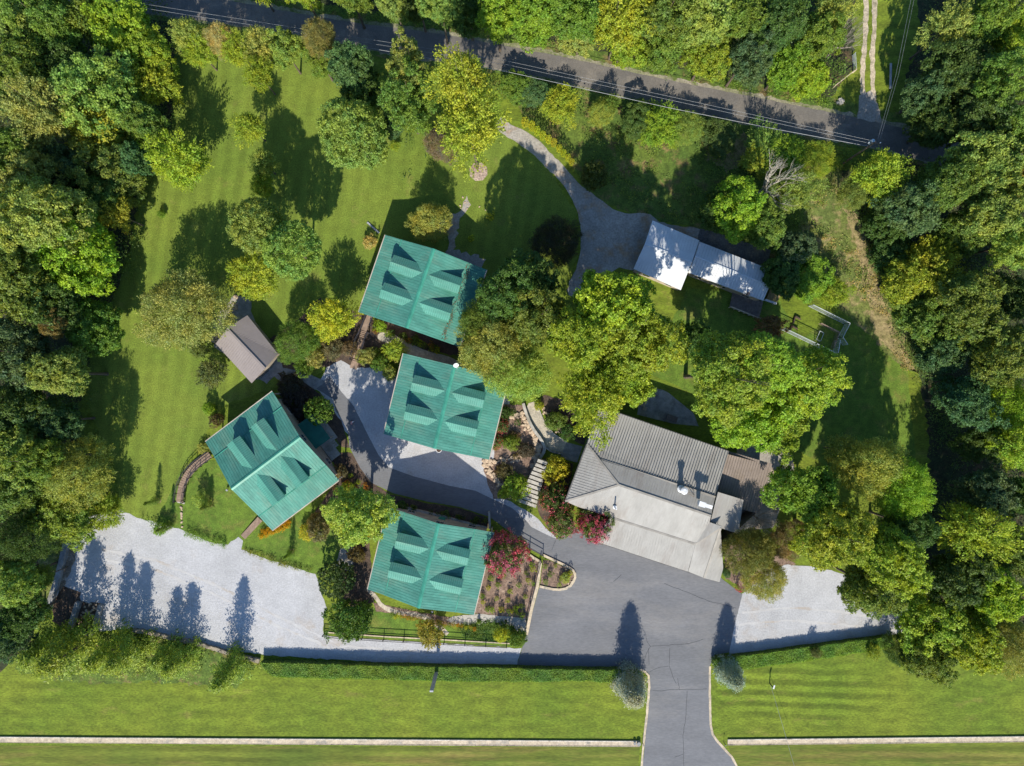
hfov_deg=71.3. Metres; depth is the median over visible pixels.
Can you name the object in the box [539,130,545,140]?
arborvitae
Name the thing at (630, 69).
road shoulder
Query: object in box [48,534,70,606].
beam wall
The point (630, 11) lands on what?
deciduous tree
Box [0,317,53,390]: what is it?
deciduous tree
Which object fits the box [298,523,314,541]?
shrub
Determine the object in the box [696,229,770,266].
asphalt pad
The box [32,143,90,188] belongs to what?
deciduous tree
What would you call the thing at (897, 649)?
willow tree
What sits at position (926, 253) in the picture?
deciduous tree
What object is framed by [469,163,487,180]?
mulch ring
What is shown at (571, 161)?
arborvitae
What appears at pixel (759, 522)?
bare shrub
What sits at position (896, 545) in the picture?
deciduous tree
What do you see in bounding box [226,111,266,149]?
deciduous tree
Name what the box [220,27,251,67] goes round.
deciduous tree
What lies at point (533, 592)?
curb
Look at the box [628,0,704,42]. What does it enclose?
deciduous tree
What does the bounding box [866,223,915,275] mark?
deciduous tree
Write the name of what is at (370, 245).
shrub
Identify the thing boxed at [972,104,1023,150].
deciduous tree
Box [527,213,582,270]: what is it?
deciduous tree
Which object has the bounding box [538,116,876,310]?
meadow plants
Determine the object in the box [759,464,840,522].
deciduous tree
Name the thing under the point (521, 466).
garden bed
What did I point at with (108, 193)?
deciduous tree
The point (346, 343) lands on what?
shrub
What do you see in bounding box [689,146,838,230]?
thicket
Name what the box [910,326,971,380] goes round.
deciduous tree
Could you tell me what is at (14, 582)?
deciduous tree
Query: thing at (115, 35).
deciduous tree
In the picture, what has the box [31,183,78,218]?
deciduous tree
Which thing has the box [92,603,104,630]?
channel wall
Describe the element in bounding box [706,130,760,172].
dry grass strip
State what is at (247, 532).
ramp
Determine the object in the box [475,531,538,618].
garden bed
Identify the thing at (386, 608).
footpath
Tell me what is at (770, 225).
deciduous tree
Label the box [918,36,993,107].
deciduous tree
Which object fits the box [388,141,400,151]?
shrub
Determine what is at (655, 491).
lodge
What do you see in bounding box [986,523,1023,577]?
deciduous tree
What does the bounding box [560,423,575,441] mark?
shrub
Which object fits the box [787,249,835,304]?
deciduous tree
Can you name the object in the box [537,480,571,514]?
crape myrtle
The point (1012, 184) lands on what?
deciduous tree
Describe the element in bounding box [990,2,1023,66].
deciduous tree
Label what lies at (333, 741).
ditch wall
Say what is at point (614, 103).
tree
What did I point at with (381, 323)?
shrub
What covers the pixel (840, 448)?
deciduous tree
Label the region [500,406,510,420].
shrub
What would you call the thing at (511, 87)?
deciduous tree
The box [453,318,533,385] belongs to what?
deciduous tree
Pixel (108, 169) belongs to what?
deciduous tree
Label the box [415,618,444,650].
tree
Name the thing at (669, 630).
driveway
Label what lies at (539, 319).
deciduous tree
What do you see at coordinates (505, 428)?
rose bush
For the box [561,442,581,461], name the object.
footpath
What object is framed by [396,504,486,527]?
bed wall
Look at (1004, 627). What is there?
willow tree
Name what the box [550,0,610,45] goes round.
deciduous tree
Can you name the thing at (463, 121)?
deciduous tree
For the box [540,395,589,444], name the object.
garden bed
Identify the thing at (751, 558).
deciduous tree
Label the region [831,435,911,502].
deciduous tree
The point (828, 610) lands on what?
wheel track
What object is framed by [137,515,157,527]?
ground cover
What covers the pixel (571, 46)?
deciduous tree
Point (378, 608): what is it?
garden bed
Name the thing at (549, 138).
arborvitae
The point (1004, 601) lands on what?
deciduous tree
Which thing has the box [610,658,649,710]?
spruce tree
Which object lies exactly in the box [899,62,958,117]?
deciduous tree
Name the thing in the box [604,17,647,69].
deciduous tree
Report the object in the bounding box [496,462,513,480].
shrub
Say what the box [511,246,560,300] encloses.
deciduous tree
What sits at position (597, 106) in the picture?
willow tree
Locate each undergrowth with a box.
[0,0,178,625]
[166,22,930,177]
[361,0,863,99]
[852,0,1023,662]
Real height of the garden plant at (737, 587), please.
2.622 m
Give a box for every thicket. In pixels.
[544,110,641,181]
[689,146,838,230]
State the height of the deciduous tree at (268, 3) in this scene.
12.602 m
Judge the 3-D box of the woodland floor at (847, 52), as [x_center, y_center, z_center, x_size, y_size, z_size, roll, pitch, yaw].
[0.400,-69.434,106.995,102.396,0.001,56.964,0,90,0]
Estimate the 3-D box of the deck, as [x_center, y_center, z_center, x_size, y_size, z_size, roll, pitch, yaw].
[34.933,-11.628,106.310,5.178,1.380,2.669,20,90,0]
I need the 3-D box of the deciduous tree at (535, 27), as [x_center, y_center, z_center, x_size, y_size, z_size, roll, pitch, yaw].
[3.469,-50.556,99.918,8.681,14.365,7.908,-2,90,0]
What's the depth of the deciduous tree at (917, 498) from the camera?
92.26 m
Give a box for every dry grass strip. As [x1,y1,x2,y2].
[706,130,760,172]
[841,198,915,371]
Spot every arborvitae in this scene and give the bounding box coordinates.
[521,116,528,127]
[528,120,535,131]
[534,126,540,135]
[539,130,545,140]
[545,135,551,143]
[551,138,557,146]
[556,144,561,152]
[560,149,566,156]
[565,154,570,161]
[569,158,574,165]
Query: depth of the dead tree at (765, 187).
98.33 m
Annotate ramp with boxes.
[241,517,262,538]
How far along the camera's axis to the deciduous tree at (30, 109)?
92.33 m
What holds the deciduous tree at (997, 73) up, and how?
on the woodland floor at (940, 466)
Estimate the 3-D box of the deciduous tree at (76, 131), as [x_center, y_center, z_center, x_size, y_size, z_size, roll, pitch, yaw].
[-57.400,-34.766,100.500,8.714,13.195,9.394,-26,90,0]
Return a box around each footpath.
[269,367,325,389]
[367,589,448,635]
[378,332,466,368]
[447,614,525,630]
[526,402,565,452]
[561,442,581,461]
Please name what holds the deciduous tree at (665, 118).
on the rough meadow at (678, 164)
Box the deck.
[728,292,762,317]
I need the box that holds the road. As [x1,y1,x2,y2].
[68,0,1010,164]
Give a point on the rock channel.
(64, 605)
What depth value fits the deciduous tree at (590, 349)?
89.40 m
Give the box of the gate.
[833,52,856,87]
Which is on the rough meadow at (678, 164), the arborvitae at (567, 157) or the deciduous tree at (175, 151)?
the arborvitae at (567, 157)
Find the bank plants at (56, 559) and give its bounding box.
[38,536,62,622]
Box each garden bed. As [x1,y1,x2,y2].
[270,298,468,369]
[278,373,348,447]
[315,452,389,563]
[340,542,373,606]
[373,603,453,625]
[384,495,488,527]
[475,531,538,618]
[483,404,542,499]
[536,458,577,535]
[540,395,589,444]
[540,560,573,587]
[724,543,794,591]
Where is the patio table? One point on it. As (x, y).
(672, 418)
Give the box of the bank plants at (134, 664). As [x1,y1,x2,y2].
[12,634,242,685]
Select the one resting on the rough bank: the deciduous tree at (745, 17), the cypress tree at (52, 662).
the cypress tree at (52, 662)
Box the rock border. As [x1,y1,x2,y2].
[211,297,241,344]
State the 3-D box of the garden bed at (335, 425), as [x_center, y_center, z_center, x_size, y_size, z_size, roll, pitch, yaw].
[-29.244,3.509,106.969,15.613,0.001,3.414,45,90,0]
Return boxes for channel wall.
[67,601,81,628]
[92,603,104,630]
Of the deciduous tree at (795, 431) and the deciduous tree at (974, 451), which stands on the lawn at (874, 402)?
the deciduous tree at (795, 431)
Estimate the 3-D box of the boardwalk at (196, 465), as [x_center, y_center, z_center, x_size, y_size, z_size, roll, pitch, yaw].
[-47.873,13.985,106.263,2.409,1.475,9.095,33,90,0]
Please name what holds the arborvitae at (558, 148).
on the ground at (968, 702)
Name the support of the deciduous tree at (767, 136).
on the rough meadow at (678, 164)
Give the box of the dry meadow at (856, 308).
[801,163,916,372]
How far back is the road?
106.98 m
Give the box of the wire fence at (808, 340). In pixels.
[781,305,850,352]
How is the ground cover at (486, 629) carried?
on the lawn at (384, 624)
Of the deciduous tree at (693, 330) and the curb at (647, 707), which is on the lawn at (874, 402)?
the deciduous tree at (693, 330)
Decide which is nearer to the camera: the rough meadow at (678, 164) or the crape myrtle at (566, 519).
the crape myrtle at (566, 519)
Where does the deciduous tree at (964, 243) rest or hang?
on the woodland floor at (940, 466)
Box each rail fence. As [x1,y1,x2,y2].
[322,635,506,647]
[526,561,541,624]
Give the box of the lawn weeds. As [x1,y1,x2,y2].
[336,85,434,181]
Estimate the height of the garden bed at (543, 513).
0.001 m
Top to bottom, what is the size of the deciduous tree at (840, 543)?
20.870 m
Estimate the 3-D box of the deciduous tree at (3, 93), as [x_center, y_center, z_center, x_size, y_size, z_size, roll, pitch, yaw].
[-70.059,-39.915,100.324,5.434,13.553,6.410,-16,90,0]
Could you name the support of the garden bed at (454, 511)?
on the ground at (968, 702)
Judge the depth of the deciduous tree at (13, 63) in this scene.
92.81 m
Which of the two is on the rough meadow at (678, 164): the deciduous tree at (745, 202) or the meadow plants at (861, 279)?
the deciduous tree at (745, 202)
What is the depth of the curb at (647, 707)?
106.97 m
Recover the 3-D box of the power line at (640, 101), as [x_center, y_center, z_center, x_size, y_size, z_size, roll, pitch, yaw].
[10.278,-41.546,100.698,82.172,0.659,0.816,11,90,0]
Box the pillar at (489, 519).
[488,511,490,528]
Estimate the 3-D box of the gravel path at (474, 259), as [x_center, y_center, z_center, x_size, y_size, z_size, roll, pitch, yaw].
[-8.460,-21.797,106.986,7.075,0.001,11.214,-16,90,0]
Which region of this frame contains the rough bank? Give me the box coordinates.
[15,631,255,688]
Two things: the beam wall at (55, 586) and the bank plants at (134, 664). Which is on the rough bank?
the bank plants at (134, 664)
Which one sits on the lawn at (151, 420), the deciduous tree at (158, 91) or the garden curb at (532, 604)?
the deciduous tree at (158, 91)
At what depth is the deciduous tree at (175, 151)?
98.63 m
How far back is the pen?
105.76 m
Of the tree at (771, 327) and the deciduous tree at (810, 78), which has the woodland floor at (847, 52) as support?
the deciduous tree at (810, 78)
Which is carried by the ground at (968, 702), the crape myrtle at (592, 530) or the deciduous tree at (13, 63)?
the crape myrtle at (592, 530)
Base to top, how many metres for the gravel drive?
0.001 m
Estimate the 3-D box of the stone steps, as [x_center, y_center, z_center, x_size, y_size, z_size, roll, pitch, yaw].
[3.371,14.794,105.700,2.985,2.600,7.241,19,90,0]
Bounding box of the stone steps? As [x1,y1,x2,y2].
[517,458,546,507]
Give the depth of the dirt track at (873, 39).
106.98 m
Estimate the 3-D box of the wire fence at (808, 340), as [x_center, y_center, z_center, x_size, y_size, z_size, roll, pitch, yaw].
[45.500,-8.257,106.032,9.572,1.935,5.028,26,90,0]
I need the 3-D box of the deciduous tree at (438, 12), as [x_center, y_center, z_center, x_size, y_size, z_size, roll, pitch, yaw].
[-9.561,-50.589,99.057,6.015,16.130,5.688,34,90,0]
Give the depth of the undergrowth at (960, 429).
105.35 m
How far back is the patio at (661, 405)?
106.98 m
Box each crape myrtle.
[481,527,531,579]
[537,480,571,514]
[542,504,579,540]
[576,509,615,544]
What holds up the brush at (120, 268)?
on the woodland floor at (61, 341)
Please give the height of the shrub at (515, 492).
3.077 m
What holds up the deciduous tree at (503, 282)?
on the lawn at (151, 420)
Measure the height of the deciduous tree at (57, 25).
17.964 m
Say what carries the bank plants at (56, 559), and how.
on the weed patch
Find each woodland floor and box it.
[0,6,175,671]
[311,0,855,97]
[840,0,1023,658]
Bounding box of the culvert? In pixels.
[836,98,844,104]
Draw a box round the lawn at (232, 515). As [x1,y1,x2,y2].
[157,460,342,581]
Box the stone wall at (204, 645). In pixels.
[132,628,260,662]
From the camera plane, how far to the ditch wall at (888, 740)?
106.84 m
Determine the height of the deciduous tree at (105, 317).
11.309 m
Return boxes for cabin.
[205,391,342,530]
[358,235,486,346]
[367,507,493,614]
[383,353,506,459]
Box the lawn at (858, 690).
[715,647,934,729]
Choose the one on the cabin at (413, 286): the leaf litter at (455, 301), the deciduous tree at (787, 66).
the leaf litter at (455, 301)
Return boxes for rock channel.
[52,586,99,630]
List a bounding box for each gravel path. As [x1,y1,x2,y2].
[336,546,357,569]
[436,197,485,267]
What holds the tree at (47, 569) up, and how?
on the ground at (968, 702)
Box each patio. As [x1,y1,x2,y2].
[637,387,697,425]
[737,444,793,531]
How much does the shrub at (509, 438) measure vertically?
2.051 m
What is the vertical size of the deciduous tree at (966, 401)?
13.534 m
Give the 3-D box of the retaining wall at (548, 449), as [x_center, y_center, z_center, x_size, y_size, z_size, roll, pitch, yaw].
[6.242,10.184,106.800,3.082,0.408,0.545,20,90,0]
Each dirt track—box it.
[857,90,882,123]
[860,0,868,94]
[869,0,877,100]
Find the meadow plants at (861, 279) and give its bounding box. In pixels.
[814,176,918,374]
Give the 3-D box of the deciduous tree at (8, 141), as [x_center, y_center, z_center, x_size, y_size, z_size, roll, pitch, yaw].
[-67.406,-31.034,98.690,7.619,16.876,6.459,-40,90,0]
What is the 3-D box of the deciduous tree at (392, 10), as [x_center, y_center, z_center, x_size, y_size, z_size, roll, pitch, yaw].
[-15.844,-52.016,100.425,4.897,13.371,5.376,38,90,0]
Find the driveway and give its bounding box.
[316,376,741,765]
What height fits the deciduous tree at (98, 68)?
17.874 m
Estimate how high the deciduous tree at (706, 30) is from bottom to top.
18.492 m
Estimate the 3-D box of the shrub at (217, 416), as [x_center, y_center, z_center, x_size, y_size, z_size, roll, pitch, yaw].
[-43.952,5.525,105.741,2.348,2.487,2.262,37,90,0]
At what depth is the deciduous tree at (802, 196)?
99.57 m
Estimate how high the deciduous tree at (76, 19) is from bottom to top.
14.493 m
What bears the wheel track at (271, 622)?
on the gravel lot at (141, 598)
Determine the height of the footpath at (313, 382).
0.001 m
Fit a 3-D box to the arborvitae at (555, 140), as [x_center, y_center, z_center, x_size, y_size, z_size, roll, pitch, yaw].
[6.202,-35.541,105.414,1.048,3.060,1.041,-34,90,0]
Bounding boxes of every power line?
[146,8,871,143]
[147,4,871,140]
[302,33,870,146]
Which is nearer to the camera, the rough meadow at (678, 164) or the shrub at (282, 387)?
the shrub at (282, 387)
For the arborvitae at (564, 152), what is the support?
on the ground at (968, 702)
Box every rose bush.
[492,434,503,450]
[497,419,508,434]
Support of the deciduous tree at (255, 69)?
on the lawn at (151, 420)
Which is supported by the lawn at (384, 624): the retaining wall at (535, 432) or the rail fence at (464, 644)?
the rail fence at (464, 644)
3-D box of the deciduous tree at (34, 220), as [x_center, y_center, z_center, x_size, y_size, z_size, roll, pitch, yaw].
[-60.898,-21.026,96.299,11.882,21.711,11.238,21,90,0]
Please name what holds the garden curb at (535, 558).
on the garden bed at (507, 583)
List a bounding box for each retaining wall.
[522,403,545,458]
[546,447,563,454]
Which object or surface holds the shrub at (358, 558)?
on the garden bed at (359, 591)
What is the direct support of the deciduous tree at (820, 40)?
on the woodland floor at (847, 52)
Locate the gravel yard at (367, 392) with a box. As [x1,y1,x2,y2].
[316,360,555,537]
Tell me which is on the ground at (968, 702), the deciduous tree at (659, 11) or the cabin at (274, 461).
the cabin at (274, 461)
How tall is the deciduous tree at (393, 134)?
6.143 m
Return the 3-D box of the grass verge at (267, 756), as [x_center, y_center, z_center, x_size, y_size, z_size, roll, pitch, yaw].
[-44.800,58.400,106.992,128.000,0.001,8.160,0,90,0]
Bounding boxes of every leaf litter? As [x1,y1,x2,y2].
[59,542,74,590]
[442,263,469,339]
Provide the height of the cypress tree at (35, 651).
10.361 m
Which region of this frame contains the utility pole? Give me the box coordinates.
[842,139,880,163]
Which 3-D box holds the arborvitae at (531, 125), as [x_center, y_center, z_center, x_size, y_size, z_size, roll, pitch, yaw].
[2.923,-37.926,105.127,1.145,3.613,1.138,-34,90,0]
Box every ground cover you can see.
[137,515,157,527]
[183,529,225,548]
[243,546,312,574]
[457,618,514,643]
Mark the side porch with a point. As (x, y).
(771, 297)
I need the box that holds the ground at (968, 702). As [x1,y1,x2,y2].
[0,0,1023,765]
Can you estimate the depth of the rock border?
106.97 m
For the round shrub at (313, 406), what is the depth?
103.03 m
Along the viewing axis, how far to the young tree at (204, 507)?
105.06 m
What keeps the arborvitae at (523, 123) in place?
on the ground at (968, 702)
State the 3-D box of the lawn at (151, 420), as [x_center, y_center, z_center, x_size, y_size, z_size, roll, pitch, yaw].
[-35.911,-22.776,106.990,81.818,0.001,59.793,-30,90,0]
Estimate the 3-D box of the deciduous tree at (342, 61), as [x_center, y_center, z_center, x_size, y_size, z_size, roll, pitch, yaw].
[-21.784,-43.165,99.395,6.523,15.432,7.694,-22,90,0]
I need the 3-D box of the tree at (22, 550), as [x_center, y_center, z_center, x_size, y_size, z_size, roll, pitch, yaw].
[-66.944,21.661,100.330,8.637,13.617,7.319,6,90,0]
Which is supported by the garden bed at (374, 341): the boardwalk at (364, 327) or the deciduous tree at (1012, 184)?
the boardwalk at (364, 327)
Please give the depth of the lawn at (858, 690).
106.99 m
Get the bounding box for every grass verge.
[0,746,639,765]
[728,742,1023,765]
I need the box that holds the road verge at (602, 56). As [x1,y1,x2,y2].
[79,0,939,166]
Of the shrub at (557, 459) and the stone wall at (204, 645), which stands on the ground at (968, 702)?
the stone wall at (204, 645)
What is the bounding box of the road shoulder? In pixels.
[145,0,1022,165]
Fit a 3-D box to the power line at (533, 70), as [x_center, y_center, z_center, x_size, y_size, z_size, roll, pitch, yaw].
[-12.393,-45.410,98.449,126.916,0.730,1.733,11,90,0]
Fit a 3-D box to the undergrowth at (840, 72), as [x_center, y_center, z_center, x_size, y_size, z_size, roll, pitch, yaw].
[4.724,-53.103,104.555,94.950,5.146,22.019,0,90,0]
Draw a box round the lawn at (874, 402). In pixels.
[650,287,916,479]
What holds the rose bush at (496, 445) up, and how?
on the garden bed at (521, 466)
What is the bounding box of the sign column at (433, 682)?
[430,672,437,691]
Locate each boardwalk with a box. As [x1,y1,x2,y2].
[173,451,213,503]
[349,315,375,368]
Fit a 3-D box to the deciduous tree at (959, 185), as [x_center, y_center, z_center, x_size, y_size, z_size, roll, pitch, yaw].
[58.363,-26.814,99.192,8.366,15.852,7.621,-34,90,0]
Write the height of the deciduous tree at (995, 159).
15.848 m
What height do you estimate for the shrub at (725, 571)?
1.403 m
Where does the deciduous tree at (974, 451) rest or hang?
on the woodland floor at (940, 466)
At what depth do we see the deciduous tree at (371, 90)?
96.93 m
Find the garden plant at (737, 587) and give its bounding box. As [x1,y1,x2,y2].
[735,583,742,591]
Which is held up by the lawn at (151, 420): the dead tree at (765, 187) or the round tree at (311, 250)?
the round tree at (311, 250)
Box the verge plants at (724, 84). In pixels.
[251,0,834,108]
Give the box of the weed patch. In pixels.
[38,541,62,598]
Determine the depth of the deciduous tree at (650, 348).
89.37 m
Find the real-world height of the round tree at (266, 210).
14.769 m
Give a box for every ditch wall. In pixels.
[0,736,639,746]
[727,736,1023,744]
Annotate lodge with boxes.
[565,410,771,582]
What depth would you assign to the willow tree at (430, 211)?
101.74 m
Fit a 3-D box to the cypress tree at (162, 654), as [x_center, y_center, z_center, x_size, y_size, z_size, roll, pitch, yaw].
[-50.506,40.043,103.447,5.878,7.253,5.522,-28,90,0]
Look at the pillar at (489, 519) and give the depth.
106.30 m
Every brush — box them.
[66,54,185,455]
[845,200,963,478]
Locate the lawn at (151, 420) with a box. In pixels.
[87,58,577,521]
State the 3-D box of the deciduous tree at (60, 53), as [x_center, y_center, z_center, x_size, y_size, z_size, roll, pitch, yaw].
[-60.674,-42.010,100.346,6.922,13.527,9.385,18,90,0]
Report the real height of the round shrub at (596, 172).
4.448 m
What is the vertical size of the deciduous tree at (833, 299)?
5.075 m
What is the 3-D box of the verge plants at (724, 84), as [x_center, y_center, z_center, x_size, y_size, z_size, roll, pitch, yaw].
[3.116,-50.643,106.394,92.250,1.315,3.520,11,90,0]
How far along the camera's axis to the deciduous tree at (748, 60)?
95.59 m
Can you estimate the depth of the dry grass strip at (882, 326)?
106.98 m
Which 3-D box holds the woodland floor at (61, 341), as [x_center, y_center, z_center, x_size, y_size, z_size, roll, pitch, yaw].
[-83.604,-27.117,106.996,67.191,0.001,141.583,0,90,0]
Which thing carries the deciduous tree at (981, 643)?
on the woodland floor at (940, 466)
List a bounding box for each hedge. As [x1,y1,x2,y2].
[260,659,640,682]
[711,634,894,669]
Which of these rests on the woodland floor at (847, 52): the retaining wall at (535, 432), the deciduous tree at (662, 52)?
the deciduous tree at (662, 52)
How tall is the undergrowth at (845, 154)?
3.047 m
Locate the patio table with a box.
[666,414,677,422]
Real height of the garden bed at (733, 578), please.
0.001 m
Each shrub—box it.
[196,443,210,453]
[201,403,216,415]
[208,413,223,427]
[276,370,303,399]
[277,386,315,422]
[293,359,315,377]
[303,345,324,368]
[303,395,334,425]
[306,511,330,542]
[316,559,356,598]
[320,334,343,361]
[321,598,373,644]
[334,463,347,479]
[340,340,357,356]
[341,481,354,492]
[345,544,365,563]
[355,347,376,366]
[362,232,377,249]
[370,353,390,371]
[373,319,386,332]
[381,364,396,381]
[396,500,406,508]
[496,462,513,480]
[497,487,509,498]
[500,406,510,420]
[501,471,531,501]
[502,433,520,450]
[507,628,527,647]
[516,443,534,458]
[534,399,543,410]
[541,454,571,485]
[544,410,567,430]
[559,571,570,583]
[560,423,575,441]
[580,159,607,191]
[722,568,730,577]
[750,509,779,533]
[826,15,866,57]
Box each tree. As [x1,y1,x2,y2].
[0,0,63,43]
[0,0,89,56]
[0,35,51,89]
[0,71,87,149]
[0,77,42,117]
[0,125,33,178]
[0,139,70,193]
[0,172,98,255]
[0,181,26,224]
[0,231,26,269]
[0,248,74,325]
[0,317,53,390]
[0,376,68,435]
[0,421,70,492]
[0,435,91,488]
[0,474,45,522]
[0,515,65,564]
[0,556,57,608]
[0,591,59,642]
[0,621,39,664]
[14,281,88,333]
[14,618,84,673]
[18,345,108,396]
[19,482,96,552]
[26,395,94,441]
[27,563,67,587]
[28,611,106,683]
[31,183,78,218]
[31,208,122,296]
[32,38,107,102]
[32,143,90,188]
[35,0,108,45]
[37,306,67,339]
[40,433,116,513]
[47,44,143,142]
[61,90,136,164]
[62,296,125,357]
[64,133,147,207]
[70,172,132,230]
[78,617,148,675]
[80,0,152,57]
[82,491,124,530]
[97,195,143,234]
[101,627,161,678]
[105,94,170,146]
[112,140,155,176]
[119,50,184,105]
[121,21,180,82]
[131,267,238,350]
[136,127,213,193]
[143,496,161,506]
[146,628,193,673]
[150,522,168,536]
[155,521,175,532]
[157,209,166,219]
[157,636,205,682]
[165,15,206,56]
[180,32,223,70]
[187,338,211,358]
[192,490,211,507]
[194,357,229,389]
[199,501,214,511]
[202,20,238,60]
[206,640,260,693]
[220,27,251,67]
[224,246,280,300]
[225,196,289,254]
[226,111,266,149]
[240,24,281,74]
[241,52,275,94]
[246,147,280,182]
[249,171,273,199]
[255,0,273,11]
[258,218,322,280]
[262,26,305,74]
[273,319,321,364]
[282,549,296,559]
[285,0,322,18]
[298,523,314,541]
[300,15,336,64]
[303,39,334,80]
[306,296,363,344]
[316,96,389,169]
[319,485,400,551]
[324,39,374,92]
[331,0,374,28]
[339,65,381,110]
[374,0,411,34]
[376,55,438,136]
[380,338,410,362]
[383,115,404,140]
[385,25,426,94]
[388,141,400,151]
[401,0,429,32]
[404,201,452,242]
[414,0,464,45]
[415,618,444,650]
[421,41,489,129]
[422,126,459,165]
[433,83,511,181]
[449,0,483,40]
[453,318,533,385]
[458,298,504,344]
[475,0,522,51]
[475,257,538,322]
[482,340,553,401]
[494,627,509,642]
[499,68,532,107]
[504,286,568,344]
[507,0,564,53]
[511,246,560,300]
[520,76,550,108]
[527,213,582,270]
[538,81,581,130]
[544,304,620,376]
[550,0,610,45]
[554,9,602,58]
[554,356,626,451]
[572,269,656,347]
[577,353,656,410]
[587,98,615,127]
[593,0,657,60]
[601,93,619,114]
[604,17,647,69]
[606,302,691,376]
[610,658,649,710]
[619,97,654,140]
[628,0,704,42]
[638,98,683,149]
[640,18,683,74]
[667,110,705,146]
[676,0,733,49]
[678,23,732,83]
[678,317,714,357]
[683,329,772,429]
[695,115,741,160]
[696,186,734,233]
[708,391,800,453]
[709,173,768,244]
[712,653,745,693]
[719,525,777,575]
[724,0,788,43]
[725,26,777,89]
[737,139,774,179]
[737,200,786,250]
[739,331,805,395]
[739,550,788,603]
[743,114,790,172]
[751,314,792,336]
[753,0,811,56]
[756,403,809,467]
[758,132,807,175]
[758,150,805,208]
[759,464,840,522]
[760,253,800,301]
[764,42,810,91]
[765,519,803,561]
[769,343,853,421]
[771,169,830,213]
[776,230,817,270]
[787,58,831,101]
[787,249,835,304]
[787,502,877,572]
[792,10,846,62]
[795,139,841,179]
[810,644,822,657]
[814,0,862,33]
[818,273,856,308]
[822,433,869,473]
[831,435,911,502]
[831,564,908,620]
[834,176,870,210]
[848,145,914,207]
[855,452,936,520]
[855,521,934,601]
[859,207,901,247]
[865,642,880,661]
[866,175,942,238]
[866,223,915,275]
[868,499,941,548]
[877,253,934,305]
[879,629,917,667]
[889,274,974,358]
[894,580,971,657]
[895,234,977,298]
[896,636,959,688]
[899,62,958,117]
[902,96,962,149]
[909,0,984,59]
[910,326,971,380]
[912,151,986,216]
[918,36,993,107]
[923,542,1000,610]
[924,374,1013,432]
[926,266,1012,348]
[929,208,986,259]
[935,499,1023,569]
[941,130,1023,204]
[942,608,1006,675]
[945,468,1021,517]
[947,159,1023,252]
[947,425,1015,463]
[949,83,1019,142]
[951,0,1022,51]
[964,560,1023,625]
[965,215,1023,271]
[965,414,1023,472]
[967,321,1023,388]
[970,45,1023,116]
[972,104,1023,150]
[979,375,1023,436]
[982,619,1023,680]
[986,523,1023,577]
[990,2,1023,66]
[992,270,1023,320]
[1002,149,1023,200]
[1006,476,1023,518]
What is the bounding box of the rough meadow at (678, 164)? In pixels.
[518,85,833,299]
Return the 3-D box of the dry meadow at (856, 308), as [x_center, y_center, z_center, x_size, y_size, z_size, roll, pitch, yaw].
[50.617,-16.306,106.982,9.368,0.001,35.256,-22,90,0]
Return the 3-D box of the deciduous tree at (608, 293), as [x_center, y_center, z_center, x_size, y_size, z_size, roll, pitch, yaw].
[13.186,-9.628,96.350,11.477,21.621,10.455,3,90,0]
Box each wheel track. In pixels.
[101,548,516,657]
[101,558,516,662]
[739,619,898,631]
[742,607,896,622]
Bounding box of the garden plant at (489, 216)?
[486,210,493,220]
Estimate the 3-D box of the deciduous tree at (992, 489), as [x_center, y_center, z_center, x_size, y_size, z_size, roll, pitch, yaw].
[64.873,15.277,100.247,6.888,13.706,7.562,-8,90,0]
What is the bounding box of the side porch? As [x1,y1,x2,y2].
[762,288,779,304]
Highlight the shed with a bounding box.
[216,315,280,382]
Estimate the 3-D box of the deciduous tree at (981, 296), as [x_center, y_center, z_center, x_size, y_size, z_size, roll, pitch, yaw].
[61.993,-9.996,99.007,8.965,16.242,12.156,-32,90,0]
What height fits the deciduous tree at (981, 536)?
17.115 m
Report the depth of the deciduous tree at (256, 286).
100.26 m
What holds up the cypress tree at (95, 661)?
on the rough bank
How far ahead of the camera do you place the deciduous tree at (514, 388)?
96.80 m
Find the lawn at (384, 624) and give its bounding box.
[328,607,521,646]
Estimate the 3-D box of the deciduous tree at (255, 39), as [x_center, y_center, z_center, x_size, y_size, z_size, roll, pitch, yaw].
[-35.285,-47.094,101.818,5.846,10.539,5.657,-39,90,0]
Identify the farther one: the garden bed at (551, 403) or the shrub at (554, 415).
the garden bed at (551, 403)
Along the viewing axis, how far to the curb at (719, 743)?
106.97 m
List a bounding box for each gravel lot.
[56,513,520,664]
[729,565,902,653]
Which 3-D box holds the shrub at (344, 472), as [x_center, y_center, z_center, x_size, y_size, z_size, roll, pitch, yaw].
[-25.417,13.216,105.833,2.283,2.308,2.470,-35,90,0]
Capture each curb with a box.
[328,632,509,643]
[525,551,540,562]
[526,563,541,634]
[539,554,575,590]
[639,669,649,765]
[709,666,736,765]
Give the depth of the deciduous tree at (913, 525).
94.21 m
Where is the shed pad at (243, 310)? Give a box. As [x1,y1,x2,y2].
[214,296,282,383]
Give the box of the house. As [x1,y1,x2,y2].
[633,220,767,300]
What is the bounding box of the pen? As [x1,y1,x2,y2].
[819,323,839,348]
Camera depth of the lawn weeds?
106.56 m
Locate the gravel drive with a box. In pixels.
[496,119,699,296]
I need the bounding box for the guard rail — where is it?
[889,63,891,88]
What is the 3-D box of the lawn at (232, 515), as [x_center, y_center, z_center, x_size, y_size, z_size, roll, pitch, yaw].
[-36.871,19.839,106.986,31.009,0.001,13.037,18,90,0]
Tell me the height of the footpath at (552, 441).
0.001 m
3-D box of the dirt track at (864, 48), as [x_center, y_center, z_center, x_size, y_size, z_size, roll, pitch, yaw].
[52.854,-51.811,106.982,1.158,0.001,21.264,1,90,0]
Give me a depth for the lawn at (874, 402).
106.99 m

